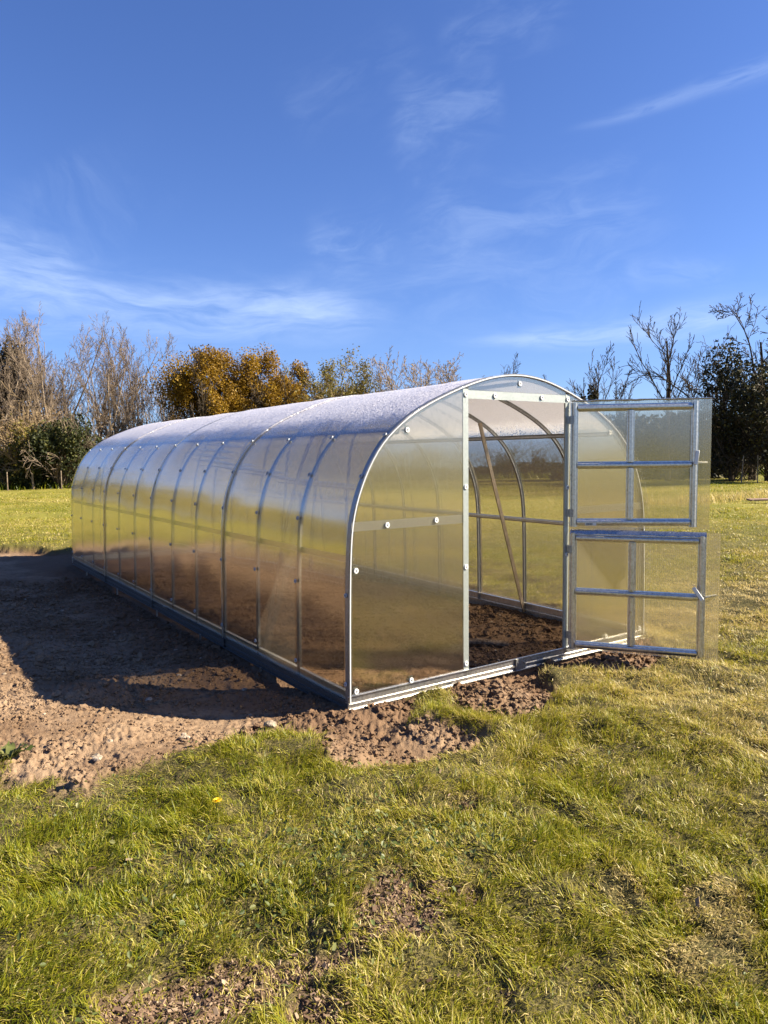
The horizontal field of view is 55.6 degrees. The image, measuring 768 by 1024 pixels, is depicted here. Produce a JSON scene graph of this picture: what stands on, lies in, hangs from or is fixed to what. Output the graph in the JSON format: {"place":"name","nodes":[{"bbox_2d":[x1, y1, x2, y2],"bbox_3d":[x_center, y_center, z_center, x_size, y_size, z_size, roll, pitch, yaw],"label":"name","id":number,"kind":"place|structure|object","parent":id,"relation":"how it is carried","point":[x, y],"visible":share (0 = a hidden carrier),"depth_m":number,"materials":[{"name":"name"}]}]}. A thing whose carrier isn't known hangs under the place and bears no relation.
{"place":"outdoors","nodes":[
{"label":"outdoors","id":0,"kind":"place"},
{"bbox_2d":[0,475,767,1023],"bbox_3d":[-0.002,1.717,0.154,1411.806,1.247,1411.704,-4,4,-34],"label":"ground","id":1,"kind":"structure","parent":0,"point":[34,561],"depth_m":3.38,"materials":[{"name":"soil"}]},
{"bbox_2d":[0,316,31,440],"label":"poplar","id":2,"kind":"object","parent":1,"relation":"on","point":[13,397],"visible":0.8,"depth_m":56.12,"materials":[{"name":"brown plant"}]},
{"bbox_2d":[0,741,35,759],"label":"dock plant","id":3,"kind":"object","parent":1,"relation":"on","point":[7,749],"visible":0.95,"depth_m":3.89,"materials":[{"name":"green plant"}]},
{"bbox_2d":[0,335,35,448],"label":"poplar","id":4,"kind":"object","parent":1,"relation":"on","point":[3,354],"visible":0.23,"depth_m":59.84,"materials":[{"name":"brown plant"}]},
{"bbox_2d":[0,311,35,443],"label":"poplar","id":5,"kind":"object","parent":1,"relation":"on","point":[16,378],"visible":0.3,"depth_m":57.93,"materials":[{"name":"brown plant"}]},
{"bbox_2d":[0,411,43,488],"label":"tree","id":6,"kind":"object","parent":1,"relation":"on","point":[17,432],"visible":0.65,"depth_m":49.48,"materials":[{"name":"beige plant"}]},
{"bbox_2d":[0,392,57,486],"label":"scrub","id":7,"kind":"object","parent":1,"relation":"on","point":[4,428],"visible":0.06,"depth_m":51.56,"materials":[{"name":"beige plant"}]},
{"bbox_2d":[0,316,60,442],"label":"poplar","id":8,"kind":"object","parent":1,"relation":"on","point":[10,378],"visible":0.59,"depth_m":57.31,"materials":[{"name":"brown plant"}]},
{"bbox_2d":[0,447,60,489],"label":"ivy bush","id":9,"kind":"object","parent":1,"relation":"on","point":[19,478],"visible":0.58,"depth_m":50.24,"materials":[{"name":"green plant"}]},
{"bbox_2d":[0,305,77,432],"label":"poplar","id":10,"kind":"object","parent":1,"relation":"on","point":[37,379],"visible":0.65,"depth_m":55.99,"materials":[{"name":"brown plant"}]},
{"bbox_2d":[3,311,75,422],"bbox_3d":[-28.548,-9.003,60.145,4.903,14.419,7.577,-4,5,-38],"label":"poplar","id":11,"kind":"object","parent":1,"relation":"on","point":[33,370],"visible":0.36,"depth_m":58.82,"materials":[{"name":"brown plant"}]},
{"bbox_2d":[3,396,109,488],"bbox_3d":[-23.331,-4.618,51.949,7.190,6.878,8.236,-4,4,-34],"label":"ivy bush","id":12,"kind":"object","parent":1,"relation":"on","point":[68,436],"visible":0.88,"depth_m":49.89,"materials":[{"name":"green plant"}]},
{"bbox_2d":[1,382,116,484],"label":"scrub","id":13,"kind":"object","parent":1,"relation":"on","point":[28,412],"visible":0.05,"depth_m":53.30,"materials":[{"name":"beige plant"}]},
{"bbox_2d":[22,310,113,421],"bbox_3d":[-26.678,-9.259,63.076,10.943,14.550,5.587,0,4,18],"label":"poplar","id":14,"kind":"object","parent":1,"relation":"on","point":[81,365],"visible":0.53,"depth_m":62.13,"materials":[{"name":"brown plant"}]},
{"bbox_2d":[1,321,136,436],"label":"poplar","id":15,"kind":"object","parent":1,"relation":"on","point":[46,380],"visible":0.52,"depth_m":60.47,"materials":[{"name":"brown plant"}]},
{"bbox_2d":[48,442,99,484],"bbox_3d":[-21.635,-3.617,53.719,6.286,4.556,4.379,-2,4,-19],"label":"ivy bush","id":16,"kind":"object","parent":1,"relation":"on","point":[71,469],"visible":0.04,"depth_m":52.88,"materials":[{"name":"green plant"}]},
{"bbox_2d":[92,753,102,761],"bbox_3d":[-1.522,1.304,3.861,0.053,0.039,0.087,-3,4,-33],"label":"stone","id":17,"kind":"object","parent":1,"relation":"on","point":[96,756],"visible":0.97,"depth_m":3.84,"materials":[{"name":"white stone"}]},
{"bbox_2d":[69,326,146,439],"bbox_3d":[-22.884,-8.734,59.829,6.413,13.758,4.360,-5,5,-43],"label":"poplar","id":18,"kind":"object","parent":1,"relation":"on","point":[92,396],"visible":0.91,"depth_m":59.58,"materials":[{"name":"brown plant"}]},
{"bbox_2d":[76,314,144,436],"bbox_3d":[-23.845,-9.612,63.701,4.515,14.878,5.408,-4,5,-39],"label":"poplar","id":19,"kind":"object","parent":1,"relation":"on","point":[105,364],"visible":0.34,"depth_m":63.12,"materials":[{"name":"brown plant"}]},
{"bbox_2d":[92,408,128,443],"bbox_3d":[-20.095,-4.879,56.771,7.979,6.967,5.156,-4,4,-34],"label":"hedge shrub","id":20,"kind":"object","parent":1,"relation":"on","point":[112,426],"visible":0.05,"depth_m":56.10,"materials":[{"name":"green plant"}]},
{"bbox_2d":[49,321,174,440],"bbox_3d":[-23.109,-9.220,63.012,10.231,14.353,5.055,-1,4,5],"label":"poplar","id":21,"kind":"object","parent":1,"relation":"on","point":[120,350],"visible":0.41,"depth_m":63.17,"materials":[{"name":"brown plant"}]},
{"bbox_2d":[93,328,152,434],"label":"poplar","id":22,"kind":"object","parent":1,"relation":"on","point":[120,400],"visible":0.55,"depth_m":63.41,"materials":[{"name":"brown plant"}]},
{"bbox_2d":[100,325,155,427],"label":"poplar","id":23,"kind":"object","parent":1,"relation":"on","point":[149,404],"visible":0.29,"depth_m":64.07,"materials":[{"name":"brown plant"}]},
{"bbox_2d":[108,327,190,424],"bbox_3d":[-19.924,-9.180,62.755,7.417,14.037,5.619,-2,4,-11],"label":"poplar","id":24,"kind":"object","parent":1,"relation":"on","point":[128,372],"visible":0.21,"depth_m":63.11,"materials":[{"name":"brown plant"}]},
{"bbox_2d":[113,403,186,433],"bbox_3d":[-19.149,-5.257,58.205,8.756,7.296,5.098,-4,4,-34],"label":"hedge shrub","id":25,"kind":"object","parent":1,"relation":"on","point":[142,421],"visible":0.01,"depth_m":57.58,"materials":[{"name":"green plant"}]},
{"bbox_2d":[149,332,213,421],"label":"poplar","id":26,"kind":"object","parent":1,"relation":"on","point":[168,345],"visible":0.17,"depth_m":62.80,"materials":[{"name":"brown plant"}]},
{"bbox_2d":[177,734,189,739],"bbox_3d":[-1.183,1.335,4.306,0.081,0.040,0.051,-1,4,2],"label":"stone","id":27,"kind":"object","parent":1,"relation":"on","point":[184,736],"visible":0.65,"depth_m":4.29,"materials":[{"name":"white stone"}]},
{"bbox_2d":[143,344,267,421],"bbox_3d":[-14.108,-7.480,58.013,9.210,11.540,8.123,-4,4,-34],"label":"oak","id":28,"kind":"object","parent":1,"relation":"on","point":[211,366],"visible":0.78,"depth_m":56.42,"materials":[{"name":"yellow plant"}]},
{"bbox_2d":[212,342,309,415],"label":"oak","id":29,"kind":"object","parent":1,"relation":"on","point":[251,366],"visible":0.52,"depth_m":58.28,"materials":[{"name":"yellow plant"}]},
{"bbox_2d":[263,720,276,727],"bbox_3d":[-0.694,1.288,4.419,0.084,0.044,0.056,-1,4,9],"label":"stone","id":30,"kind":"object","parent":1,"relation":"on","point":[270,723],"visible":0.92,"depth_m":4.40,"materials":[{"name":"white stone"}]},
{"bbox_2d":[1,596,544,737],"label":"pebbles","id":31,"kind":"object","parent":1,"relation":"on","point":[243,689],"visible":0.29,"depth_m":5.64,"materials":[{"name":"stone"}]},
{"bbox_2d":[249,359,321,407],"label":"oak","id":32,"kind":"object","parent":1,"relation":"on","point":[302,374],"visible":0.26,"depth_m":60.55,"materials":[{"name":"orange plant"}]},
{"bbox_2d":[278,346,367,399],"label":"olive tree","id":33,"kind":"object","parent":1,"relation":"on","point":[331,367],"visible":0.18,"depth_m":61.61,"materials":[{"name":"green plant"}]},
{"bbox_2d":[0,577,662,790],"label":"soil clods","id":34,"kind":"object","parent":1,"relation":"on","point":[604,657],"visible":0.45,"depth_m":5.58,"materials":[{"name":"soil"}]},
{"bbox_2d":[311,374,358,399],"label":"olive tree","id":35,"kind":"object","parent":1,"relation":"on","point":[346,385],"visible":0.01,"depth_m":69.54,"materials":[{"name":"green plant"}]},
{"bbox_2d":[291,354,381,402],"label":"olive tree","id":36,"kind":"object","parent":1,"relation":"on","point":[366,383],"visible":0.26,"depth_m":62.12,"materials":[{"name":"green plant"}]},
{"bbox_2d":[336,372,385,392],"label":"bare tree","id":37,"kind":"object","parent":1,"relation":"on","point":[373,384],"visible":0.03,"depth_m":66.50,"materials":[{"name":"brown plant"}]},
{"bbox_2d":[0,667,763,1023],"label":"weeds","id":38,"kind":"object","parent":1,"relation":"on","point":[284,911],"visible":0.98,"depth_m":2.77,"materials":[{"name":"green plant"}]},
{"bbox_2d":[0,468,763,490],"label":"hedge foot grass","id":39,"kind":"structure","parent":1,"relation":"on","point":[45,486],"depth_m":50.43,"materials":[{"name":"green plant"}]},
{"bbox_2d":[0,476,767,1023],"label":"grass","id":40,"kind":"structure","parent":1,"relation":"on","point":[552,846],"depth_m":2.85,"materials":[{"name":"green plant"}]},
{"bbox_2d":[213,797,221,813],"bbox_3d":[-0.731,1.300,3.193,0.043,0.086,0.043,-4,4,-34],"label":"dandelion","id":41,"kind":"object","parent":40,"relation":"on","point":[216,799],"visible":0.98,"depth_m":3.19,"materials":[{"name":"yellow plant"}]},
{"bbox_2d":[0,722,767,1023],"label":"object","id":42,"kind":"object","parent":1,"relation":"on","point":[210,992],"visible":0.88,"depth_m":2.25,"materials":[{"name":"brown soil"}]},
{"bbox_2d":[357,361,426,393],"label":"bare tree","id":43,"kind":"object","parent":1,"relation":"on","point":[391,372],"visible":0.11,"depth_m":69.34,"materials":[{"name":"brown plant"}]},
{"bbox_2d":[71,374,720,709],"bbox_3d":[-1.118,0.010,8.561,3.078,2.516,9.338,-4,5,-34],"label":"greenhouse","id":44,"kind":"object","parent":1,"relation":"on","point":[355,552],"visible":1,"depth_m":5.74,"materials":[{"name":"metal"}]},
{"bbox_2d":[567,397,711,526],"bbox_3d":[1.961,-0.369,5.634,1.088,1.012,0.090,0,4,8],"label":"door","id":45,"kind":"structure","parent":44,"relation":"in","point":[629,464],"depth_m":5.63,"materials":[{"name":"metal"}]},
{"bbox_2d":[566,529,720,659],"bbox_3d":[1.960,0.623,5.593,1.128,0.965,0.090,1,5,21],"label":"door","id":46,"kind":"structure","parent":44,"relation":"in","point":[621,536],"depth_m":5.60,"materials":[{"name":"metal"}]},
{"bbox_2d":[340,346,463,393],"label":"bare tree","id":47,"kind":"object","parent":1,"relation":"on","point":[389,377],"visible":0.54,"depth_m":64.49,"materials":[{"name":"brown plant"}]},
{"bbox_2d":[372,362,437,391],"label":"bare tree","id":48,"kind":"object","parent":1,"relation":"on","point":[413,383],"visible":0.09,"depth_m":69.79,"materials":[{"name":"brown plant"}]},
{"bbox_2d":[433,361,483,384],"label":"bare tree","id":49,"kind":"object","parent":1,"relation":"on","point":[454,371],"visible":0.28,"depth_m":67.96,"materials":[{"name":"brown plant"}]},
{"bbox_2d":[469,638,508,646],"bbox_3d":[0.905,1.139,6.350,0.360,0.072,0.063,1,4,9],"label":"log","id":50,"kind":"object","parent":1,"relation":"on","point":[481,641],"visible":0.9,"depth_m":6.33,"materials":[{"name":"brown wood"}]},
{"bbox_2d":[500,352,519,373],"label":"bare tree","id":51,"kind":"object","parent":1,"relation":"on","point":[513,366],"visible":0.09,"depth_m":61.82,"materials":[{"name":"brown plant"}]},
{"bbox_2d":[566,341,622,414],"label":"bare tree","id":52,"kind":"object","parent":1,"relation":"on","point":[594,383],"visible":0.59,"depth_m":47.05,"materials":[{"name":"brown plant"}]},
{"bbox_2d":[580,384,598,403],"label":"ivy column","id":53,"kind":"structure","parent":52,"relation":"attached to","point":[590,397],"depth_m":47.41,"materials":[{"name":"green plant"}]},
{"bbox_2d":[606,366,641,420],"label":"bare tree","id":54,"kind":"object","parent":1,"relation":"on","point":[621,393],"visible":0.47,"depth_m":48.91,"materials":[{"name":"brown plant"}]},
{"bbox_2d":[626,302,712,480],"bbox_3d":[16.946,-6.906,42.802,5.098,10.724,3.589,-2,4,-12],"label":"bare tree","id":55,"kind":"object","parent":1,"relation":"on","point":[668,451],"visible":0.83,"depth_m":42.58,"materials":[{"name":"brown plant"}]},
{"bbox_2d":[604,411,759,479],"bbox_3d":[16.686,-4.101,46.826,13.736,4.632,5.784,0,4,14],"label":"hedge","id":56,"kind":"object","parent":1,"relation":"on","point":[649,440],"visible":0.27,"depth_m":45.46,"materials":[{"name":"green plant"}]},
{"bbox_2d":[618,292,767,480],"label":"bare tree","id":57,"kind":"object","parent":1,"relation":"on","point":[733,338],"visible":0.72,"depth_m":39.48,"materials":[{"name":"brown plant"}]},
{"bbox_2d":[675,324,766,481],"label":"ivy tree","id":58,"kind":"object","parent":1,"relation":"on","point":[721,378],"visible":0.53,"depth_m":39.14,"materials":[{"name":"green plant"}]},
{"bbox_2d":[682,349,767,479],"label":"bare tree","id":59,"kind":"object","parent":1,"relation":"on","point":[712,400],"visible":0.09,"depth_m":41.05,"materials":[{"name":"brown plant"}]},
{"bbox_2d":[707,401,761,480],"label":"ivy tree","id":60,"kind":"object","parent":1,"relation":"on","point":[724,458],"visible":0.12,"depth_m":40.45,"materials":[{"name":"green plant"}]},
{"bbox_2d":[714,355,767,480],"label":"ivy tree","id":61,"kind":"object","parent":1,"relation":"on","point":[754,423],"visible":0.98,"depth_m":36.87,"materials":[{"name":"green plant"}]},
{"bbox_2d":[741,456,743,482],"bbox_3d":[18.115,-2.052,36.803,0.056,1.595,0.056,5,-1,-34],"label":"fence post","id":62,"kind":"object","parent":1,"relation":"on","point":[742,469],"visible":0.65,"depth_m":36.78,"materials":[{"name":"brown wood"}]},
{"bbox_2d":[0,0,767,440],"label":"sky","id":63,"kind":"structure","parent":0,"point":[487,182],"materials":[{"name":"blue"}]},
{"bbox_2d":[643,486,767,517],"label":"dry grass","id":64,"kind":"structure","parent":0,"point":[743,493],"depth_m":23.13,"materials":[{"name":"beige plant"}]},
{"bbox_2d":[746,498,767,500],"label":"board","id":65,"kind":"object","parent":64,"relation":"on","point":[757,499],"visible":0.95,"depth_m":21.90,"materials":[{"name":"beige wood"}]}
]}

